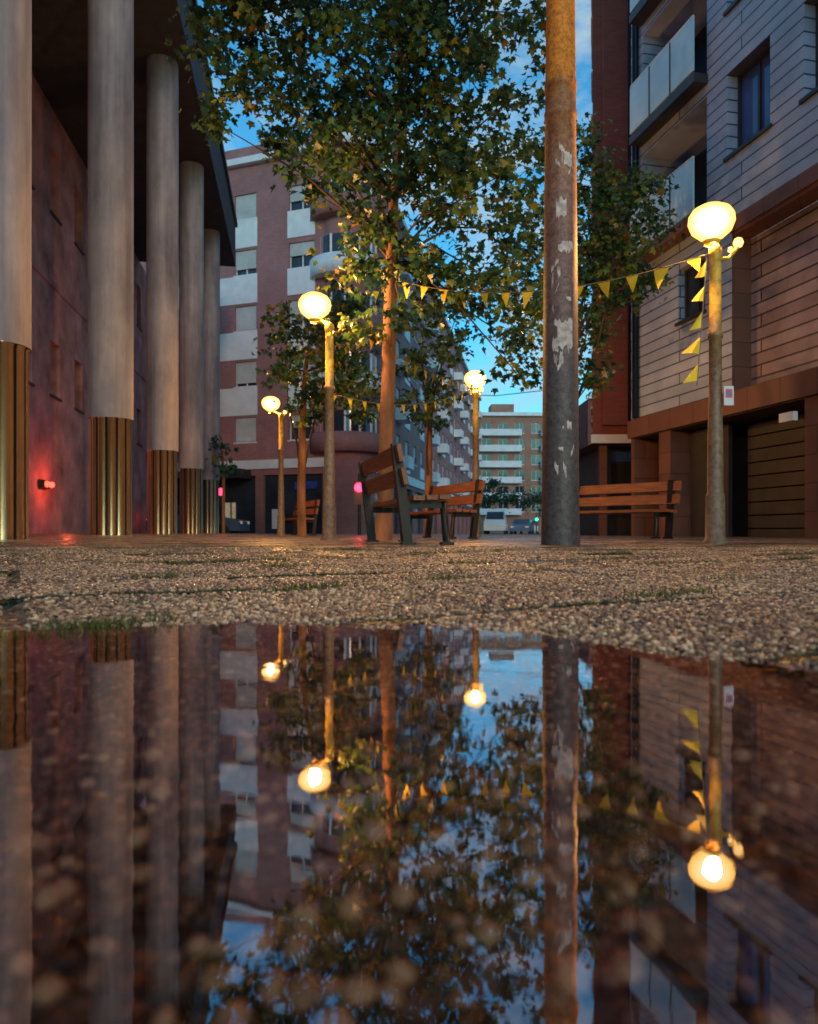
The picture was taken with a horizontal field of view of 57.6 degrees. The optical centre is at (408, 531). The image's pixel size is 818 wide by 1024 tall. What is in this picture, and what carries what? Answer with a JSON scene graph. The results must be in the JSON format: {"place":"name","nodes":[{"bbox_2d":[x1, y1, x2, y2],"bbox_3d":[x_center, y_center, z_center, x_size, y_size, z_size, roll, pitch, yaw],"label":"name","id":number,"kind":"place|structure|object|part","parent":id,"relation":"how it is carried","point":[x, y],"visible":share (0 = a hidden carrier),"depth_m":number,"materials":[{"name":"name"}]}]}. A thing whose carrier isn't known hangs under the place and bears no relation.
{"place":"outdoors","nodes":[
{"label":"outdoors","id":0,"kind":"place"},
{"bbox_2d":[197,0,592,411],"label":"sky","id":1,"kind":"structure","parent":0,"point":[531,401],"materials":[{"name":"blue"}]},
{"bbox_2d":[0,533,817,1023],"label":"pavement","id":2,"kind":"structure","parent":0,"point":[408,855],"depth_m":0.45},
{"bbox_2d":[261,396,286,535],"bbox_3d":[-3.459,-1.670,18.970,0.619,3.560,0.470,0,0,24],"label":"street lamp","id":3,"kind":"object","parent":2,"relation":"on","point":[268,405],"visible":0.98,"depth_m":18.94,"materials":[{"name":"metal"}]},
{"bbox_2d":[285,499,319,535],"bbox_3d":[-3.123,-0.382,20.922,0.620,0.994,2.293,0,0,-24],"label":"park bench","id":4,"kind":"object","parent":2,"relation":"on","point":[315,503],"visible":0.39,"depth_m":20.40,"materials":[{"name":"brown wood"}]},
{"bbox_2d":[251,277,381,535],"bbox_3d":[-2.057,-3.070,17.997,3.312,6.364,3.558,0,0,0],"label":"plane tree","id":5,"kind":"object","parent":2,"relation":"on","point":[351,375],"visible":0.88,"depth_m":17.79,"materials":[{"name":"green plant"}]},
{"bbox_2d":[298,292,347,539],"bbox_3d":[-1.254,-1.649,10.655,0.691,3.560,0.470,0,0,24],"label":"street lamp","id":6,"kind":"object","parent":2,"relation":"on","point":[314,307],"visible":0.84,"depth_m":10.64,"materials":[{"name":"metal"}]},
{"bbox_2d":[164,0,545,539],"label":"plane tree","id":7,"kind":"object","parent":2,"relation":"on","point":[454,157],"visible":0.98,"depth_m":10.68,"materials":[{"name":"green plant"}]},
{"bbox_2d":[354,473,362,534],"bbox_3d":[-1.733,-0.940,25.850,0.340,2.180,0.420,0,0,0],"label":"traffic light","id":8,"kind":"object","parent":2,"relation":"on","point":[358,499],"visible":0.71,"depth_m":25.80,"materials":[{"name":"metal"}]},
{"bbox_2d":[358,443,453,544],"bbox_3d":[-0.090,-0.361,8.193,0.620,0.994,2.256,0,0,-13],"label":"park bench","id":9,"kind":"object","parent":2,"relation":"on","point":[402,503],"visible":0.94,"depth_m":7.29,"materials":[{"name":"brown wood"}]},
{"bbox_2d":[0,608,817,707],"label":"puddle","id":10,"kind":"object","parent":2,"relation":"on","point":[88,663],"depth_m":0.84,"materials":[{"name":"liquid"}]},
{"bbox_2d":[381,293,483,534],"bbox_3d":[0.698,-3.627,21.723,3.146,7.478,3.522,0,0,0],"label":"plane tree","id":11,"kind":"object","parent":2,"relation":"on","point":[429,394],"visible":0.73,"depth_m":21.50,"materials":[{"name":"green plant"}]},
{"bbox_2d":[409,479,484,538],"bbox_3d":[0.574,-0.374,13.229,0.620,0.994,2.254,0,0,-22],"label":"park bench","id":12,"kind":"object","parent":2,"relation":"on","point":[477,486],"visible":0.73,"depth_m":12.74,"materials":[{"name":"brown wood"}]},
{"bbox_2d":[464,370,485,536],"bbox_3d":[1.413,-1.654,15.900,0.470,3.560,0.470,0,0,0],"label":"street lamp","id":13,"kind":"object","parent":2,"relation":"on","point":[474,378],"visible":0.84,"depth_m":15.84,"materials":[{"name":"metal"}]},
{"bbox_2d":[334,387,473,412],"bbox_3d":[0.099,-2.460,13.301,0.083,1.243,5.639,0,0,28],"label":"bunting","id":14,"kind":"object","parent":13,"relation":"hanging from","point":[378,404],"visible":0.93,"depth_m":12.96},
{"bbox_2d":[367,337,472,390],"bbox_3d":[0.356,-2.867,13.360,0.115,0.486,5.309,0,0,23],"label":"bunting","id":15,"kind":"object","parent":13,"relation":"hanging from","point":[406,361],"visible":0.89,"depth_m":13.08},
{"bbox_2d":[541,0,579,544],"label":"utility pole","id":16,"kind":"object","parent":2,"relation":"on","point":[560,520],"visible":0.98,"depth_m":6.71,"materials":[{"name":"paint"}]},
{"bbox_2d":[495,112,686,398],"bbox_3d":[3.734,-3.974,14.860,4.232,8.191,3.586,0,0,0],"label":"plane tree","id":17,"kind":"object","parent":2,"relation":"on","point":[589,249],"visible":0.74,"depth_m":14.34,"materials":[{"name":"green plant"}]},
{"bbox_2d":[579,480,681,538],"bbox_3d":[3.607,-0.374,13.075,0.620,0.994,2.226,0,0,-41],"label":"park bench","id":18,"kind":"object","parent":2,"relation":"on","point":[670,499],"visible":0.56,"depth_m":12.86,"materials":[{"name":"brown wood"}]},
{"bbox_2d":[688,201,743,543],"bbox_3d":[3.183,-1.646,7.789,0.503,3.560,0.468,0,0,40],"label":"street lamp","id":19,"kind":"object","parent":2,"relation":"on","point":[710,224],"visible":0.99,"depth_m":7.74,"materials":[{"name":"metal"}]},
{"bbox_2d":[399,253,708,307],"bbox_3d":[1.511,-3.172,9.367,4.542,1.009,0.135,0,0,43],"label":"bunting","id":20,"kind":"object","parent":19,"relation":"hanging from","point":[659,273],"visible":0.83,"depth_m":8.69},
{"bbox_2d":[681,256,706,384],"bbox_3d":[2.927,-2.161,7.532,0.554,1.418,0.134,0,0,-39],"label":"bunting","id":21,"kind":"object","parent":19,"relation":"hanging from","point":[695,346],"visible":1,"depth_m":7.53},
{"bbox_2d":[0,542,817,636],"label":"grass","id":22,"kind":"structure","parent":0,"point":[323,585],"depth_m":2.16,"materials":[{"name":"green plant"}]},
{"bbox_2d":[467,533,540,533],"bbox_3d":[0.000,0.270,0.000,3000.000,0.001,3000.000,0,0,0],"label":"ground","id":23,"kind":"structure","parent":0,"point":[503,533],"depth_m":105.37,"materials":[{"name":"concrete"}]},
{"bbox_2d":[0,340,29,539],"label":"metal sleeve","id":24,"kind":"object","parent":23,"relation":"on","point":[14,440],"visible":0.81,"depth_m":8.55,"materials":[{"name":"brown metal"}]},
{"bbox_2d":[0,0,31,352],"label":"column","id":25,"kind":"structure","parent":24,"relation":"on","point":[16,171],"depth_m":8.51,"materials":[{"name":"paint"}]},
{"bbox_2d":[29,74,147,533],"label":"wall","id":26,"kind":"structure","parent":23,"relation":"on","point":[58,415],"depth_m":23.06,"materials":[{"name":"red paint"}]},
{"bbox_2d":[39,480,54,488],"bbox_3d":[-10.289,-1.340,21.196,0.265,0.220,0.600,0,0,-9],"label":"red alarm light","id":27,"kind":"object","parent":26,"relation":"attached to","point":[45,484],"visible":1,"depth_m":20.95,"materials":[{"name":"plastic"}]},
{"bbox_2d":[32,0,237,266],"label":"roof slab","id":28,"kind":"structure","parent":26,"relation":"on","point":[60,51],"depth_m":21.18,"materials":[{"name":"grey concrete"}]},
{"bbox_2d":[89,417,132,534],"bbox_3d":[-5.735,-0.973,14.323,0.768,2.445,0.768,0,0,-9],"label":"metal sleeve","id":29,"kind":"object","parent":23,"relation":"on","point":[110,475],"visible":0.85,"depth_m":14.01,"materials":[{"name":"brown metal"}]},
{"bbox_2d":[88,0,133,420],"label":"column","id":30,"kind":"structure","parent":29,"relation":"on","point":[110,208],"depth_m":13.98,"materials":[{"name":"paint"}]},
{"bbox_2d":[147,450,177,533],"bbox_3d":[-6.609,-0.973,19.965,0.768,2.445,0.768,0,0,-9],"label":"metal sleeve","id":31,"kind":"object","parent":23,"relation":"on","point":[162,491],"visible":0.89,"depth_m":19.64,"materials":[{"name":"brown metal"}]},
{"bbox_2d":[146,54,178,451],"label":"column","id":32,"kind":"structure","parent":31,"relation":"on","point":[162,253],"depth_m":19.62,"materials":[{"name":"paint"}]},
{"bbox_2d":[180,468,202,532],"bbox_3d":[-7.484,-0.973,25.608,0.768,2.445,0.768,0,0,-9],"label":"metal sleeve","id":33,"kind":"object","parent":23,"relation":"on","point":[191,500],"visible":0.83,"depth_m":25.29,"materials":[{"name":"brown metal"}]},
{"bbox_2d":[179,161,203,469],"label":"column","id":34,"kind":"structure","parent":33,"relation":"on","point":[191,314],"depth_m":25.25,"materials":[{"name":"paint"}]},
{"bbox_2d":[146,506,249,532],"bbox_3d":[-9.749,-0.455,34.574,4.393,1.450,1.913,0,0,0],"label":"parked car","id":35,"kind":"object","parent":23,"relation":"on","point":[232,525],"visible":0.28,"depth_m":33.72,"materials":[{"name":"blue paint"}]},
{"bbox_2d":[203,480,218,532],"bbox_3d":[-8.358,-0.973,31.250,0.768,2.445,0.768,0,0,-9],"label":"metal sleeve","id":36,"kind":"object","parent":23,"relation":"on","point":[210,506],"visible":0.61,"depth_m":30.92,"materials":[{"name":"metal"}]},
{"bbox_2d":[203,229,219,480],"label":"column","id":37,"kind":"structure","parent":36,"relation":"on","point":[211,333],"depth_m":30.88,"materials":[{"name":"paint"}]},
{"bbox_2d":[219,481,221,532],"bbox_3d":[-8.308,-1.000,32.850,0.340,2.500,0.420,0,0,0],"label":"traffic light","id":38,"kind":"object","parent":23,"relation":"on","point":[220,496],"visible":0.46,"depth_m":32.95,"materials":[{"name":"metal"}]},
{"bbox_2d":[205,434,242,532],"bbox_3d":[-7.430,-1.866,29.720,1.464,4.152,2.598,0,0,0],"label":"tree","id":39,"kind":"object","parent":23,"relation":"on","point":[231,469],"visible":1,"depth_m":29.94,"materials":[{"name":"green plant"}]},
{"bbox_2d":[140,137,323,533],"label":"front wall","id":40,"kind":"structure","parent":23,"relation":"on","point":[278,233],"depth_m":41.64,"materials":[{"name":"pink brick"}]},
{"bbox_2d":[309,130,385,533],"bbox_3d":[-3.400,-10.800,41.200,4.200,22.100,4.200,0,0,0],"label":"corner bay","id":41,"kind":"object","parent":23,"relation":"on","point":[354,444],"visible":0.31,"depth_m":39.75,"materials":[{"name":"pink brick"}]},
{"bbox_2d":[373,153,481,533],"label":"street wall","id":42,"kind":"structure","parent":23,"relation":"on","point":[452,454],"depth_m":62.47,"materials":[{"name":"grey brick"}]},
{"bbox_2d":[435,386,579,395],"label":"overhead cable","id":43,"kind":"object","parent":42,"relation":"attached to","point":[503,394],"visible":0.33,"depth_m":59.97,"materials":[{"name":"black metal"}]},
{"bbox_2d":[336,534,540,534],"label":"kerb","id":44,"kind":"structure","parent":23,"relation":"on","point":[454,534],"depth_m":27.00,"materials":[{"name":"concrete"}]},
{"bbox_2d":[484,509,507,533],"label":"parked van","id":45,"kind":"object","parent":23,"relation":"on","point":[495,519],"visible":0.86,"depth_m":60.30,"materials":[{"name":"white paint"}]},
{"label":"windows","id":46,"kind":"part","parent":45,"relation":"part of","materials":[{"name":"black glass"}]},
{"bbox_2d":[480,477,541,513],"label":"distant trees","id":47,"kind":"object","parent":23,"relation":"on","point":[492,483],"visible":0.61,"depth_m":103.70,"materials":[{"name":"green plant"}]},
{"bbox_2d":[510,519,533,533],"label":"parked car","id":48,"kind":"object","parent":23,"relation":"on","point":[516,525],"visible":0.88,"depth_m":66.84,"materials":[{"name":"blue paint"}]},
{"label":"windows","id":49,"kind":"part","parent":48,"relation":"part of","materials":[{"name":"black glass"}]},
{"bbox_2d":[520,520,537,533],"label":"parked car","id":50,"kind":"object","parent":23,"relation":"on","point":[521,532],"visible":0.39,"depth_m":72.44,"materials":[{"name":"white paint"}]},
{"bbox_2d":[535,514,538,533],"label":"traffic light","id":51,"kind":"object","parent":23,"relation":"on","point":[536,521],"visible":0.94,"depth_m":69.80,"materials":[{"name":"metal"}]},
{"bbox_2d":[579,445,630,535],"bbox_3d":[8.450,-1.145,25.650,5.700,2.790,7.700,0,0,0],"label":"shopfront","id":52,"kind":"object","parent":23,"relation":"on","point":[603,465],"visible":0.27,"depth_m":22.50,"materials":[{"name":"brown glass"}]},
{"bbox_2d":[591,0,592,443],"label":"side wall","id":53,"kind":"structure","parent":52,"relation":"on","point":[591,134],"depth_m":26.36,"materials":[{"name":"red brick"}]},
{"bbox_2d":[579,0,630,456],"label":"front wall","id":54,"kind":"structure","parent":52,"relation":"on","point":[611,101],"depth_m":21.25,"materials":[{"name":"red brick"}]},
{"bbox_2d":[479,404,541,532],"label":"distant apartment building","id":55,"kind":"structure","parent":0,"point":[510,447],"depth_m":130.15,"materials":[{"name":"beige brick"}]},
{"bbox_2d":[579,394,592,449],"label":"street building","id":56,"kind":"structure","parent":0,"point":[585,419],"depth_m":75.92,"materials":[{"name":"red brick"}]},
{"bbox_2d":[628,367,817,537],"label":"ground floor","id":57,"kind":"structure","parent":0,"point":[770,445],"depth_m":15.86,"materials":[{"name":"brown stone"}]},
{"bbox_2d":[631,232,731,419],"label":"cladding","id":58,"kind":"structure","parent":57,"relation":"on","point":[667,337],"depth_m":16.96,"materials":[{"name":"beige stone"}]},
{"bbox_2d":[631,0,817,269],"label":"cladding","id":59,"kind":"structure","parent":57,"relation":"on","point":[741,126],"depth_m":15.00,"materials":[{"name":"grey wood"}]},
{"bbox_2d":[632,25,638,418],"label":"downpipes","id":60,"kind":"object","parent":59,"relation":"attached to","point":[635,319],"visible":0.52,"depth_m":18.57,"materials":[{"name":"metal"}]},
{"bbox_2d":[629,0,707,265],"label":"balconies","id":61,"kind":"structure","parent":59,"relation":"attached to","point":[668,84],"depth_m":16.81,"materials":[{"name":"grey glass"}]},
{"bbox_2d":[730,162,817,389],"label":"soffit band","id":62,"kind":"object","parent":59,"relation":"attached to","point":[794,195],"visible":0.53,"depth_m":14.99,"materials":[{"name":"brown stone"}]},
{"bbox_2d":[751,201,817,384],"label":"side cladding","id":63,"kind":"structure","parent":62,"relation":"attached to","point":[784,297],"depth_m":14.24,"materials":[{"name":"brown stone"}]}
]}

